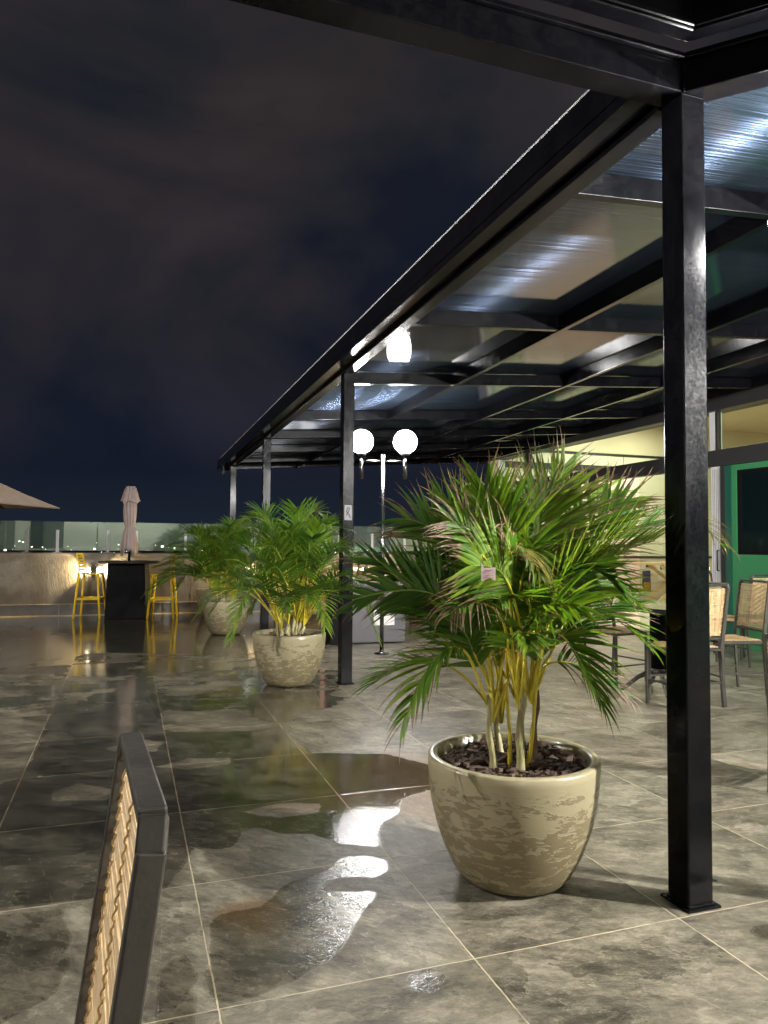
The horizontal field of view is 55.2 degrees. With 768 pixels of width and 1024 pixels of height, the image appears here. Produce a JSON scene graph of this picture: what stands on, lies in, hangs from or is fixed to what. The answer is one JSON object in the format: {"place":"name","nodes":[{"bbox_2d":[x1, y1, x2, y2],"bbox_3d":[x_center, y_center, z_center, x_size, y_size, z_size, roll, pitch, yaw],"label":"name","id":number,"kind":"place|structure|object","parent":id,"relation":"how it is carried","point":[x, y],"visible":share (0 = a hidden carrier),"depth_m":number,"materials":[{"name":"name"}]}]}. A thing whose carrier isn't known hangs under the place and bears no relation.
{"place":"outdoors","nodes":[
{"label":"outdoors","id":0,"kind":"place"},
{"bbox_2d":[0,547,426,552],"bbox_3d":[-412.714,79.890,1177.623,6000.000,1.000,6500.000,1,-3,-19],"label":"city ground","id":1,"kind":"structure","parent":0,"point":[87,549],"depth_m":2896.25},
{"bbox_2d":[276,561,378,615],"bbox_3d":[-1.014,1.405,13.744,2.200,0.967,0.545,1,-3,-19],"label":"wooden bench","id":2,"kind":"object","parent":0,"point":[354,566],"visible":0.02,"depth_m":14.02,"materials":[{"name":"brown wood"}]},
{"bbox_2d":[356,565,367,579],"bbox_3d":[-0.549,1.287,11.312,0.492,1.000,0.422,1,-3,-19],"label":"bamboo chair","id":3,"kind":"object","parent":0,"point":[365,566],"visible":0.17,"depth_m":11.45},
{"bbox_2d":[0,610,767,1023],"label":"terrace floor","id":4,"kind":"structure","parent":0,"point":[286,896],"depth_m":3.13,"materials":[{"name":"grey tile"}]},
{"bbox_2d":[0,483,59,509],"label":"open umbrella","id":5,"kind":"object","parent":4,"relation":"on","point":[11,497],"visible":1,"depth_m":10.65,"materials":[{"name":"beige fabric"}]},
{"bbox_2d":[72,553,105,618],"bbox_3d":[-5.043,1.257,12.605,0.478,1.104,0.464,1,-3,-6],"label":"bar stool","id":6,"kind":"object","parent":4,"relation":"on","point":[98,597],"visible":1,"depth_m":12.45,"materials":[{"name":"yellow plastic"}]},
{"bbox_2d":[74,731,168,1023],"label":"bamboo chair","id":7,"kind":"object","parent":4,"relation":"on","point":[120,943],"visible":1,"depth_m":0.92,"materials":[{"name":"brown metal"}]},
{"bbox_2d":[98,560,159,618],"bbox_3d":[-4.430,1.333,12.730,1.010,0.968,1.010,1,-3,-11],"label":"bar table","id":8,"kind":"object","parent":4,"relation":"on","point":[127,586],"visible":0.98,"depth_m":12.42,"materials":[{"name":"grey laminate"}]},
{"bbox_2d":[120,485,139,560],"bbox_3d":[-4.415,0.186,12.762,0.308,1.325,0.309,3,-3,-42],"label":"closed umbrella","id":9,"kind":"object","parent":8,"relation":"on","point":[130,499],"visible":1,"depth_m":12.68,"materials":[{"name":"beige fabric"}]},
{"bbox_2d":[146,554,177,618],"bbox_3d":[-3.801,1.269,12.654,0.478,1.104,0.464,1,-3,-7],"label":"bar stool","id":10,"kind":"object","parent":4,"relation":"on","point":[172,582],"visible":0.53,"depth_m":12.51,"materials":[{"name":"yellow plastic"}]},
{"bbox_2d":[140,515,260,634],"bbox_3d":[-2.499,0.876,10.576,1.934,1.724,2.009,1,-3,-19],"label":"potted palm","id":11,"kind":"object","parent":4,"relation":"on","point":[216,623],"visible":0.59,"depth_m":10.29,"materials":[{"name":"green plant"}]},
{"bbox_2d":[187,535,231,614],"bbox_3d":[-2.938,1.112,13.043,1.119,1.459,1.366,1,-3,-19],"label":"potted palm","id":12,"kind":"object","parent":4,"relation":"on","point":[200,594],"visible":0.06,"depth_m":12.81,"materials":[{"name":"green plant"}]},
{"bbox_2d":[229,466,236,581],"bbox_3d":[-2.828,0.512,13.658,0.146,2.719,0.146,1,-3,-19],"label":"canopy post","id":13,"kind":"object","parent":4,"relation":"on","point":[232,498],"visible":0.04,"depth_m":13.64,"materials":[{"name":"black metal"}]},
{"bbox_2d":[260,439,270,629],"bbox_3d":[-1.707,0.347,10.579,0.146,2.799,0.146,1,-3,-19],"label":"canopy post","id":14,"kind":"object","parent":4,"relation":"on","point":[266,495],"visible":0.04,"depth_m":10.56,"materials":[{"name":"black metal"}]},
{"bbox_2d":[191,496,383,686],"bbox_3d":[-0.842,0.710,6.829,1.888,1.756,1.878,1,-3,-19],"label":"potted palm","id":15,"kind":"object","parent":4,"relation":"on","point":[287,656],"visible":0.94,"depth_m":6.59,"materials":[{"name":"green plant"}]},
{"bbox_2d":[335,374,354,684],"bbox_3d":[-0.354,0.150,6.894,0.146,2.894,0.146,1,-3,-19],"label":"canopy post","id":16,"kind":"object","parent":4,"relation":"on","point":[346,507],"visible":0.99,"depth_m":6.85,"materials":[{"name":"black metal"}]},
{"bbox_2d":[320,572,404,644],"bbox_3d":[-0.322,1.248,9.751,1.130,0.950,0.480,1,-3,-15],"label":"service cabinet","id":17,"kind":"object","parent":4,"relation":"on","point":[360,634],"visible":0.34,"depth_m":9.54,"materials":[{"name":"grey metal"}]},
{"bbox_2d":[354,430,416,654],"bbox_3d":[-0.018,0.347,8.748,0.806,2.664,0.282,0,-2,0],"label":"globe lamp","id":18,"kind":"object","parent":4,"relation":"on","point":[405,442],"visible":0.97,"depth_m":8.73,"materials":[{"name":"frosted white glass"},{"name":"white painted metal"}]},
{"bbox_2d":[321,428,740,896],"bbox_3d":[0.961,0.538,3.160,2.382,1.807,1.070,2,-3,-26],"label":"potted palm","id":19,"kind":"object","parent":4,"relation":"on","point":[515,813],"visible":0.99,"depth_m":2.82,"materials":[{"name":"green plant"}]},
{"bbox_2d":[582,576,646,684],"bbox_3d":[2.231,1.129,7.175,0.422,1.000,0.492,2,-3,-29],"label":"bamboo chair","id":20,"kind":"object","parent":4,"relation":"on","point":[615,655],"visible":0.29,"depth_m":7.04,"materials":[{"name":"brown metal"}]},
{"bbox_2d":[477,385,767,650],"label":"glazed restaurant","id":21,"kind":"structure","parent":4,"relation":"on","point":[737,429],"depth_m":11.00,"materials":[{"name":"white paint"}]},
{"bbox_2d":[217,87,767,474],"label":"long canopy","id":22,"kind":"object","parent":21,"relation":"attached to","point":[520,299],"visible":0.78,"depth_m":5.72,"materials":[{"name":"black metal"}]},
{"bbox_2d":[230,0,767,107],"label":"corner canopy","id":23,"kind":"object","parent":22,"relation":"attached to","point":[509,36],"visible":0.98,"depth_m":2.59,"materials":[{"name":"translucent polycarbonate"},{"name":"black painted steel"}]},
{"bbox_2d":[631,562,665,600],"bbox_3d":[6.343,1.621,16.890,1.170,0.907,0.500,1,-3,-19],"label":"wooden trestle","id":24,"kind":"object","parent":21,"relation":"on","point":[658,572],"visible":0.46,"depth_m":17.04,"materials":[{"name":"brown wood"}]},
{"bbox_2d":[711,466,720,631],"bbox_3d":[4.472,0.567,9.880,0.115,2.358,0.180,1,-3,-19],"label":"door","id":25,"kind":"structure","parent":21,"relation":"in","point":[715,471],"depth_m":9.91,"materials":[{"name":"white paint"}]},
{"bbox_2d":[737,470,741,554],"bbox_3d":[4.647,0.003,9.567,0.045,1.100,0.060,1,-3,-19],"label":"window frame","id":26,"kind":"structure","parent":21,"relation":"in","point":[739,479],"depth_m":9.55,"materials":[{"name":"green metal"}]},
{"bbox_2d":[741,467,767,554],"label":"window frame","id":27,"kind":"structure","parent":21,"relation":"in","point":[761,469],"depth_m":9.33,"materials":[{"name":"green metal"}]},
{"bbox_2d":[741,471,767,550],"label":"window pane","id":28,"kind":"structure","parent":21,"relation":"in","point":[755,484],"depth_m":9.34,"materials":[{"name":"black glass"}]},
{"bbox_2d":[593,600,719,698],"bbox_3d":[2.452,1.217,6.555,0.900,0.777,0.900,2,-3,-37],"label":"pedestal table","id":29,"kind":"object","parent":4,"relation":"on","point":[658,666],"visible":0.38,"depth_m":6.49,"materials":[{"name":"black metal"}]},
{"bbox_2d":[645,582,729,707],"bbox_3d":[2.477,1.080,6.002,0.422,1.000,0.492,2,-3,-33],"label":"bamboo chair","id":30,"kind":"object","parent":4,"relation":"on","point":[721,617],"visible":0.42,"depth_m":5.94,"materials":[{"name":"beige wicker"}]},
{"bbox_2d":[660,93,720,913],"bbox_3d":[1.133,-0.071,2.753,0.146,2.998,0.146,1,-3,-19],"label":"canopy post","id":31,"kind":"object","parent":4,"relation":"on","point":[689,803],"visible":1,"depth_m":2.71,"materials":[{"name":"black metal"}]},
{"bbox_2d":[709,571,745,657],"bbox_3d":[3.934,1.210,8.733,0.422,1.000,0.492,2,-3,-25],"label":"bamboo chair","id":32,"kind":"object","parent":4,"relation":"on","point":[711,580],"visible":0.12,"depth_m":8.60,"materials":[{"name":"brown metal"}]},
{"bbox_2d":[710,579,767,694],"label":"bamboo chair","id":33,"kind":"object","parent":4,"relation":"on","point":[734,638],"visible":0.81,"depth_m":6.61,"materials":[{"name":"beige wicker"}]},
{"bbox_2d":[715,574,767,667],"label":"bamboo chair","id":34,"kind":"object","parent":4,"relation":"on","point":[730,620],"visible":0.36,"depth_m":7.97,"materials":[{"name":"beige wicker"}]},
{"bbox_2d":[762,633,767,791],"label":"bamboo chair","id":35,"kind":"object","parent":4,"relation":"on","point":[765,645],"visible":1,"depth_m":3.89,"materials":[{"name":"brown metal"}]},
{"bbox_2d":[0,0,767,548],"label":"sky","id":36,"kind":"structure","parent":0,"point":[199,199],"materials":[{"name":"black"}]},
{"bbox_2d":[353,578,437,623],"bbox_3d":[0.174,1.427,11.554,1.200,0.752,0.790,2,-3,-24],"label":"wooden table","id":37,"kind":"object","parent":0,"point":[376,581],"visible":0.06,"depth_m":11.56,"materials":[{"name":"brown wood"}]},
{"bbox_2d":[389,564,430,633],"bbox_3d":[0.381,1.278,10.931,0.422,1.000,0.492,2,-3,-39],"label":"bamboo chair","id":38,"kind":"object","parent":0,"point":[410,625],"visible":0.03,"depth_m":10.85,"materials":[{"name":"brown metal"}]},
{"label":"terrace slab","id":39,"kind":"structure","parent":0,"visible":0},
{"bbox_2d":[0,552,481,616],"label":"parapet wall","id":40,"kind":"structure","parent":39,"relation":"on","point":[35,584],"depth_m":12.89,"materials":[{"name":"paint"}]},
{"bbox_2d":[89,568,97,572],"bbox_3d":[-5.143,1.046,13.001,0.132,0.110,0.100,1,-3,-19],"label":"wall sconce","id":41,"kind":"object","parent":40,"relation":"attached to","point":[93,570],"depth_m":12.96,"materials":[{"name":"metal"}]},
{"bbox_2d":[25,529,405,552],"bbox_3d":[-5.457,0.449,13.106,16.334,0.548,0.100,1,-3,-19],"label":"glass railing","id":42,"kind":"object","parent":40,"relation":"on","point":[57,541],"visible":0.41,"depth_m":13.24,"materials":[{"name":"clear glass"}]}
]}

